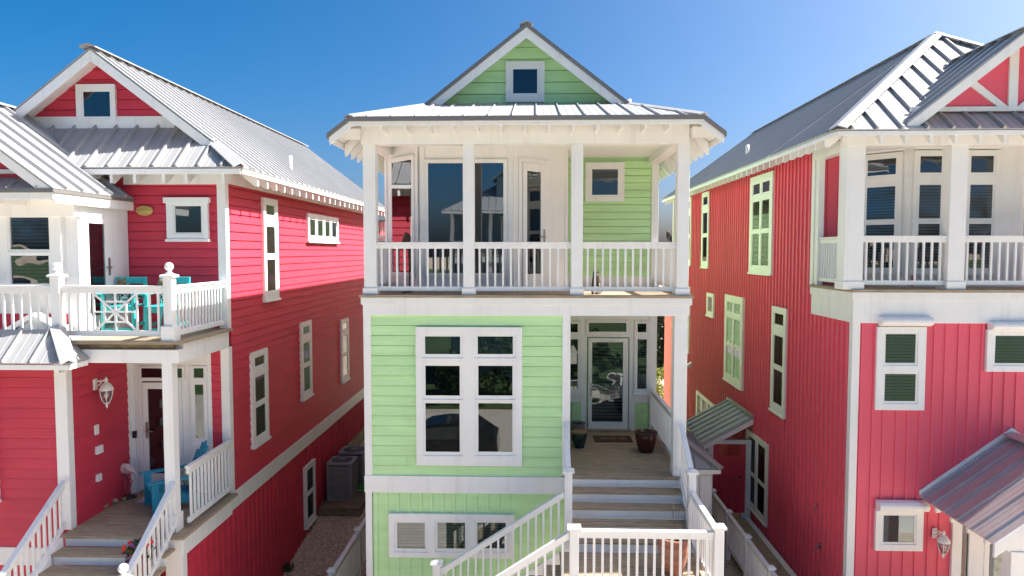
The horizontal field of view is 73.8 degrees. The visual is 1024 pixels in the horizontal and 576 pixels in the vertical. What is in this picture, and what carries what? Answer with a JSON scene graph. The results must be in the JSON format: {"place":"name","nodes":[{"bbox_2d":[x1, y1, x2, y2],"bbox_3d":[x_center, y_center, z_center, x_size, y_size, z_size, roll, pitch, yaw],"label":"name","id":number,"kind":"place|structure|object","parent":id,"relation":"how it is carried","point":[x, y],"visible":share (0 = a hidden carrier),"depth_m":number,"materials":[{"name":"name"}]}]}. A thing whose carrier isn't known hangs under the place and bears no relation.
{"place":"outdoors","nodes":[
{"label":"outdoors","id":0,"kind":"place"},
{"bbox_2d":[283,507,365,575],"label":"loose gravel","id":1,"kind":"structure","parent":0,"point":[323,535],"depth_m":18.07,"materials":[{"name":"gravel"}]},
{"bbox_2d":[0,0,1023,241],"label":"sky","id":2,"kind":"structure","parent":0,"point":[294,68],"materials":[{"name":"blue"}]},
{"bbox_2d":[284,285,742,575],"bbox_3d":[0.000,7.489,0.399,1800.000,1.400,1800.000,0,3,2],"label":"ground","id":3,"kind":"structure","parent":0,"point":[732,567],"depth_m":17.84,"materials":[{"name":"gravel"}]},
{"bbox_2d":[0,43,384,575],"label":"house","id":4,"kind":"structure","parent":3,"relation":"on","point":[252,374],"depth_m":13.66,"materials":[{"name":"paint"}]},
{"bbox_2d":[0,217,64,284],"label":"window","id":5,"kind":"structure","parent":4,"relation":"in","point":[29,246],"depth_m":12.33,"materials":[{"name":"white paint"}]},
{"bbox_2d":[75,84,116,119],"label":"window","id":6,"kind":"structure","parent":4,"relation":"in","point":[91,99],"depth_m":14.01,"materials":[{"name":"white paint"}]},
{"bbox_2d":[86,215,113,329],"bbox_3d":[-7.752,-0.270,12.881,0.107,2.169,0.690,0,3,2],"label":"door","id":7,"kind":"structure","parent":4,"relation":"in","point":[100,266],"depth_m":12.85,"materials":[{"name":"white paint"}]},
{"bbox_2d":[92,377,113,407],"bbox_3d":[-7.639,1.957,12.770,0.359,0.600,0.248,0,3,2],"label":"wall lantern","id":8,"kind":"object","parent":4,"relation":"attached to","point":[106,385],"depth_m":12.74,"materials":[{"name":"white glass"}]},
{"bbox_2d":[96,277,146,330],"bbox_3d":[-7.390,0.327,13.031,0.708,1.062,0.761,0,3,-8],"label":"balcony chair","id":9,"kind":"object","parent":4,"relation":"on","point":[135,280],"visible":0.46,"depth_m":12.79,"materials":[{"name":"teal paint"}]},
{"bbox_2d":[116,277,128,300],"bbox_3d":[-7.460,0.040,13.057,0.246,0.496,0.150,0,3,2],"label":"cat cushion","id":10,"kind":"object","parent":9,"relation":"on","point":[121,297],"visible":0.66,"depth_m":13.01,"materials":[{"name":"fabric"}]},
{"bbox_2d":[128,294,142,301],"bbox_3d":[-7.230,0.119,13.102,0.300,0.315,0.126,0,3,2],"label":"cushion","id":11,"kind":"object","parent":9,"relation":"on","point":[140,297],"visible":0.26,"depth_m":13.07,"materials":[{"name":"fabric"}]},
{"bbox_2d":[120,463,139,499],"bbox_3d":[-7.744,3.822,13.701,0.507,0.785,0.312,0,3,2],"label":"flamingo statue","id":12,"kind":"object","parent":4,"relation":"on","point":[126,468],"visible":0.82,"depth_m":13.66,"materials":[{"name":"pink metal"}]},
{"bbox_2d":[122,537,155,575],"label":"potted flowers","id":13,"kind":"object","parent":4,"relation":"on","point":[129,551],"visible":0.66,"depth_m":11.15,"materials":[{"name":"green plant"}]},
{"bbox_2d":[136,206,152,215],"bbox_3d":[-7.371,-1.552,13.693,0.346,0.203,0.095,0,3,2],"label":"bulkhead lamp","id":14,"kind":"object","parent":4,"relation":"attached to","point":[144,210],"visible":1,"depth_m":13.68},
{"bbox_2d":[135,497,159,502],"bbox_3d":[-7.005,4.208,13.590,0.792,0.018,0.408,0,3,2],"label":"doormat","id":15,"kind":"object","parent":4,"relation":"on","point":[141,500],"visible":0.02,"depth_m":13.46,"materials":[{"name":"grey fabric"}]},
{"bbox_2d":[142,382,164,481],"bbox_3d":[-7.162,3.014,13.903,0.719,2.185,0.107,0,3,2],"label":"door","id":16,"kind":"structure","parent":4,"relation":"in","point":[153,434],"depth_m":13.94,"materials":[{"name":"white paint"}]},
{"bbox_2d":[138,366,185,379],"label":"transom window","id":17,"kind":"structure","parent":4,"relation":"in","point":[144,372],"depth_m":13.87,"materials":[{"name":"white paint"}]},
{"bbox_2d":[139,277,190,330],"bbox_3d":[-6.550,0.329,13.004,0.708,1.062,0.761,0,3,-4],"label":"balcony chair","id":18,"kind":"object","parent":4,"relation":"on","point":[183,280],"visible":0.38,"depth_m":12.70,"materials":[{"name":"teal paint"}]},
{"bbox_2d":[156,277,162,302],"bbox_3d":[-6.668,0.041,13.032,0.246,0.496,0.150,0,3,2],"label":"cat cushion","id":19,"kind":"object","parent":18,"relation":"on","point":[160,282],"visible":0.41,"depth_m":12.97,"materials":[{"name":"fabric"}]},
{"bbox_2d":[139,440,207,516],"bbox_3d":[-6.529,3.647,13.283,1.150,1.178,0.960,-2,4,-38],"label":"adirondack chair","id":20,"kind":"object","parent":4,"relation":"on","point":[154,491],"visible":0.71,"depth_m":13.24,"materials":[{"name":"blue paint"}]},
{"bbox_2d":[182,466,188,486],"bbox_3d":[-6.386,3.690,13.397,0.163,0.408,0.407,-2,4,-34],"label":"cushion","id":21,"kind":"object","parent":20,"relation":"on","point":[186,482],"visible":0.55,"depth_m":13.28,"materials":[{"name":"fabric"}]},
{"bbox_2d":[163,197,210,241],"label":"window","id":22,"kind":"structure","parent":4,"relation":"in","point":[187,218],"depth_m":13.65,"materials":[{"name":"white paint"}]},
{"bbox_2d":[190,366,209,448],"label":"sidelight window","id":23,"kind":"structure","parent":4,"relation":"in","point":[198,374],"depth_m":13.87,"materials":[{"name":"white paint"}]},
{"bbox_2d":[249,348,271,448],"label":"window","id":24,"kind":"structure","parent":4,"relation":"in","point":[259,377],"depth_m":15.30,"materials":[{"name":"white paint"}]},
{"bbox_2d":[261,197,280,301],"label":"window","id":25,"kind":"structure","parent":4,"relation":"in","point":[269,212],"depth_m":15.88,"materials":[{"name":"white paint"}]},
{"bbox_2d":[299,320,313,401],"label":"window","id":26,"kind":"structure","parent":4,"relation":"in","point":[306,372],"depth_m":18.39,"materials":[{"name":"white paint"}]},
{"bbox_2d":[303,458,317,529],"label":"window","id":27,"kind":"structure","parent":4,"relation":"in","point":[309,471],"depth_m":18.74,"materials":[{"name":"white paint"}]},
{"bbox_2d":[305,213,339,243],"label":"window","id":28,"kind":"structure","parent":4,"relation":"in","point":[319,228],"depth_m":19.76,"materials":[{"name":"white paint"}]},
{"bbox_2d":[339,318,350,383],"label":"window","id":29,"kind":"structure","parent":4,"relation":"in","point":[344,323],"depth_m":22.18,"materials":[{"name":"white paint"}]},
{"bbox_2d":[281,562,294,573],"bbox_3d":[-5.435,6.793,16.576,0.331,0.253,0.345,0,3,2],"label":"weed","id":30,"kind":"object","parent":3,"relation":"on","point":[287,566],"visible":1,"depth_m":16.54,"materials":[{"name":"green plant"}]},
{"bbox_2d":[318,492,365,516],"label":"timber platform","id":31,"kind":"structure","parent":3,"relation":"on","point":[356,506],"depth_m":19.55,"materials":[{"name":"brown wood"}]},
{"bbox_2d":[326,456,357,500],"bbox_3d":[-5.060,5.656,20.373,0.766,1.164,0.779,0,3,2],"label":"air conditioner","id":32,"kind":"object","parent":31,"relation":"on","point":[342,478],"visible":1,"depth_m":20.02,"materials":[{"name":"black metal"}]},
{"bbox_2d":[338,446,364,484],"bbox_3d":[-4.952,5.601,21.414,0.841,1.164,0.779,0,3,2],"label":"air conditioner","id":33,"kind":"object","parent":31,"relation":"on","point":[359,451],"visible":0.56,"depth_m":21.06,"materials":[{"name":"black metal"}]},
{"bbox_2d":[358,484,364,491],"bbox_3d":[-4.533,6.129,20.925,0.373,0.162,0.395,0,3,2],"label":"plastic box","id":34,"kind":"object","parent":31,"relation":"on","point":[361,487],"visible":0.56,"depth_m":20.79,"materials":[{"name":"green plastic"}]},
{"bbox_2d":[327,516,365,575],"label":"picket railing","id":35,"kind":"object","parent":3,"relation":"on","point":[351,561],"visible":0.61,"depth_m":15.83,"materials":[{"name":"white paint"}]},
{"bbox_2d":[656,365,663,399],"bbox_3d":[6.820,4.400,29.963,3.087,2.491,2.403,0,3,-6],"label":"bush","id":36,"kind":"object","parent":3,"relation":"on","point":[659,387],"visible":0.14,"depth_m":29.28,"materials":[{"name":"green plant"}]},
{"bbox_2d":[657,316,664,369],"bbox_3d":[9.148,2.541,39.166,4.852,4.872,4.517,3,4,39],"label":"tree","id":37,"kind":"object","parent":3,"relation":"on","point":[660,342],"visible":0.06,"depth_m":38.30,"materials":[{"name":"green plant"}]},
{"bbox_2d":[735,518,789,575],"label":"boardwalk","id":38,"kind":"structure","parent":3,"relation":"on","point":[762,547],"depth_m":15.54,"materials":[{"name":"brown wood"}]},
{"bbox_2d":[711,488,777,575],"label":"picket railing","id":39,"kind":"object","parent":38,"relation":"on","point":[743,550],"visible":0.75,"depth_m":14.53,"materials":[{"name":"white paint"}]},
{"bbox_2d":[744,517,796,575],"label":"boardwalk edge","id":40,"kind":"object","parent":38,"relation":"on","point":[785,565],"visible":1,"depth_m":15.57,"materials":[{"name":"white paint"}]},
{"bbox_2d":[662,26,1023,575],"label":"house","id":41,"kind":"structure","parent":3,"relation":"on","point":[855,373],"depth_m":12.48,"materials":[{"name":"pink paint"}]},
{"bbox_2d":[687,286,690,353],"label":"window","id":42,"kind":"structure","parent":41,"relation":"in","point":[688,348],"depth_m":24.24,"materials":[{"name":"white paint"}]},
{"bbox_2d":[689,197,691,265],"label":"window","id":43,"kind":"structure","parent":41,"relation":"in","point":[690,198],"depth_m":23.96,"materials":[{"name":"white paint"}]},
{"bbox_2d":[700,191,709,268],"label":"window","id":44,"kind":"structure","parent":41,"relation":"in","point":[705,207],"depth_m":22.00,"materials":[{"name":"white paint"}]},
{"bbox_2d":[696,390,714,414],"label":"window","id":45,"kind":"structure","parent":41,"relation":"in","point":[708,403],"depth_m":22.34,"materials":[{"name":"white paint"}]},
{"bbox_2d":[705,292,714,317],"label":"window","id":46,"kind":"structure","parent":41,"relation":"in","point":[710,314],"depth_m":21.37,"materials":[{"name":"white paint"}]},
{"bbox_2d":[719,455,740,512],"bbox_3d":[5.557,4.993,17.394,0.552,1.478,0.045,0,3,2],"label":"door","id":47,"kind":"structure","parent":41,"relation":"in","point":[729,478],"depth_m":17.39,"materials":[{"name":"paint"}]},
{"bbox_2d":[722,294,744,390],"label":"window","id":48,"kind":"structure","parent":41,"relation":"in","point":[729,377],"depth_m":18.74,"materials":[{"name":"white paint"}]},
{"bbox_2d":[746,428,768,526],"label":"window","id":49,"kind":"structure","parent":41,"relation":"in","point":[753,506],"depth_m":16.71,"materials":[{"name":"white paint"}]},
{"bbox_2d":[747,171,774,275],"bbox_3d":[6.044,-1.534,16.594,0.090,2.429,1.671,0,3,2],"label":"window","id":50,"kind":"structure","parent":41,"relation":"in","point":[759,269],"depth_m":16.52,"materials":[{"name":"white paint"}]},
{"bbox_2d":[768,306,787,418],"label":"window","id":51,"kind":"structure","parent":41,"relation":"in","point":[777,329],"depth_m":15.36,"materials":[{"name":"white paint"}]},
{"bbox_2d":[863,152,903,274],"bbox_3d":[7.037,-1.410,13.042,0.598,2.295,0.604,0,3,2],"label":"window","id":52,"kind":"structure","parent":41,"relation":"in","point":[884,171],"depth_m":13.01,"materials":[{"name":"white paint"}]},
{"bbox_2d":[873,509,923,550],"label":"window","id":53,"kind":"structure","parent":41,"relation":"in","point":[893,530],"depth_m":11.98,"materials":[{"name":"white paint"}]},
{"bbox_2d":[874,326,926,409],"bbox_3d":[6.734,1.395,11.847,0.834,1.452,0.070,0,3,2],"label":"window","id":54,"kind":"structure","parent":41,"relation":"in","point":[900,356],"depth_m":11.83,"materials":[{"name":"white paint"}]},
{"bbox_2d":[909,150,941,274],"bbox_3d":[7.777,-1.388,12.627,0.748,2.295,0.090,0,3,2],"label":"door","id":55,"kind":"structure","parent":41,"relation":"in","point":[927,164],"depth_m":12.63,"materials":[{"name":"white paint"}]},
{"bbox_2d":[932,528,950,557],"bbox_3d":[7.471,4.434,11.860,0.213,0.500,0.294,0,3,2],"label":"wall lantern","id":56,"kind":"object","parent":41,"relation":"attached to","point":[943,539],"depth_m":11.80,"materials":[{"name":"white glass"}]},
{"bbox_2d":[964,150,1000,274],"bbox_3d":[8.652,-1.386,12.599,0.663,2.295,0.090,0,3,2],"label":"window","id":57,"kind":"structure","parent":41,"relation":"in","point":[983,181],"depth_m":12.60,"materials":[{"name":"white paint"}]},
{"bbox_2d":[983,544,1001,575],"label":"door","id":58,"kind":"structure","parent":41,"relation":"in","point":[992,566],"depth_m":11.97,"materials":[{"name":"white paint"}]},
{"bbox_2d":[984,329,1023,371],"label":"window","id":59,"kind":"structure","parent":41,"relation":"in","point":[1004,349],"depth_m":11.77,"materials":[{"name":"white paint"}]},
{"bbox_2d":[326,20,726,575],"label":"house","id":60,"kind":"structure","parent":0,"point":[525,168],"depth_m":12.17,"materials":[{"name":"green paint"}]},
{"bbox_2d":[389,155,414,276],"bbox_3d":[-2.135,-1.380,13.257,0.045,2.316,0.820,-3,4,-43],"label":"window","id":61,"kind":"structure","parent":60,"relation":"in","point":[401,169],"depth_m":13.23,"materials":[{"name":"clear glass"}]},
{"bbox_2d":[402,232,411,292],"bbox_3d":[-1.952,-0.470,12.656,0.176,1.115,0.345,-1,3,-9],"label":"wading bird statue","id":62,"kind":"object","parent":60,"relation":"on","point":[406,237],"visible":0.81,"depth_m":12.62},
{"bbox_2d":[388,512,513,558],"bbox_3d":[-1.089,4.449,12.262,2.258,0.797,0.065,0,3,2],"label":"window","id":63,"kind":"structure","parent":60,"relation":"in","point":[411,535],"depth_m":12.25,"materials":[{"name":"white paint"}]},
{"bbox_2d":[424,159,506,276],"bbox_3d":[-0.870,-1.311,12.880,1.559,2.210,0.045,0,3,2],"label":"window","id":64,"kind":"structure","parent":60,"relation":"in","point":[443,178],"depth_m":12.85,"materials":[{"name":"clear glass"}]},
{"bbox_2d":[416,327,521,466],"bbox_3d":[-0.763,1.929,12.118,1.880,2.482,0.065,0,3,2],"label":"window","id":65,"kind":"structure","parent":60,"relation":"in","point":[469,379],"depth_m":12.11,"materials":[{"name":"white paint"}]},
{"bbox_2d":[506,61,544,102],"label":"window","id":66,"kind":"structure","parent":60,"relation":"in","point":[525,80],"depth_m":13.95,"materials":[{"name":"white paint"}]},
{"bbox_2d":[522,162,546,286],"bbox_3d":[0.455,-1.194,13.213,0.638,2.402,0.089,-3,4,-43],"label":"door","id":67,"kind":"structure","parent":60,"relation":"in","point":[534,176],"depth_m":13.21,"materials":[{"name":"white paint"}]},
{"bbox_2d":[570,345,577,363],"bbox_3d":[1.222,1.363,14.077,0.276,0.379,0.205,2,3,29],"label":"porch lantern","id":68,"kind":"object","parent":60,"relation":"attached to","point":[573,355],"visible":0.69,"depth_m":14.00,"materials":[{"name":"white glass"}]},
{"bbox_2d":[570,321,580,395],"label":"sidelight window","id":69,"kind":"structure","parent":60,"relation":"in","point":[575,339],"depth_m":15.13,"materials":[{"name":"glass"}]},
{"bbox_2d":[570,420,585,436],"bbox_3d":[1.390,3.039,14.565,0.360,0.340,0.361,0,3,2],"label":"flower pot","id":70,"kind":"object","parent":60,"relation":"on","point":[575,424],"visible":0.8,"depth_m":14.46,"materials":[{"name":"ceramic"}]},
{"bbox_2d":[571,429,587,448],"bbox_3d":[1.369,3.081,13.897,0.353,0.328,0.353,0,3,2],"label":"flower pot","id":71,"kind":"object","parent":60,"relation":"on","point":[579,437],"visible":1,"depth_m":13.79,"materials":[{"name":"ceramic"}]},
{"bbox_2d":[585,162,624,201],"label":"window","id":72,"kind":"structure","parent":60,"relation":"in","point":[604,181],"depth_m":14.91,"materials":[{"name":"white paint"}]},
{"bbox_2d":[586,320,628,334],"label":"transom window","id":73,"kind":"structure","parent":60,"relation":"in","point":[599,327],"depth_m":15.08,"materials":[{"name":"white paint"}]},
{"bbox_2d":[588,338,627,428],"bbox_3d":[2.129,2.184,15.117,0.878,2.150,0.089,0,3,2],"label":"door","id":74,"kind":"structure","parent":60,"relation":"in","point":[607,357],"depth_m":15.14,"materials":[{"name":"white paint"}]},
{"bbox_2d":[593,435,632,441],"bbox_3d":[2.138,3.201,14.490,0.800,0.018,0.480,0,3,2],"label":"doormat","id":75,"kind":"object","parent":60,"relation":"on","point":[601,438],"visible":1,"depth_m":14.48,"materials":[{"name":"brown fabric"}]},
{"bbox_2d":[633,321,649,395],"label":"sidelight window","id":76,"kind":"structure","parent":60,"relation":"in","point":[641,329],"depth_m":15.08,"materials":[{"name":"white paint"}]},
{"bbox_2d":[634,429,657,453],"bbox_3d":[2.670,3.061,13.604,0.464,0.400,0.463,0,3,2],"label":"flower pot","id":77,"kind":"object","parent":60,"relation":"on","point":[646,439],"visible":1,"depth_m":13.46,"materials":[{"name":"ceramic"}]},
{"bbox_2d":[655,495,690,575],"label":"flower pot","id":78,"kind":"object","parent":60,"relation":"on","point":[675,556],"visible":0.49,"depth_m":10.21,"materials":[{"name":"ceramic"}]},
{"bbox_2d":[591,271,601,293],"bbox_3d":[1.541,-0.098,12.329,0.221,0.432,0.249,0,3,2],"label":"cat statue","id":79,"kind":"object","parent":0,"point":[598,283],"visible":0.51,"depth_m":12.28,"materials":[{"name":"white ceramic"}]},
{"bbox_2d":[666,231,671,241],"bbox_3d":[3.072,-1.001,13.337,0.104,0.241,0.255,3,4,40],"label":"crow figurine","id":80,"kind":"object","parent":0,"point":[668,236],"visible":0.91,"depth_m":13.29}
]}

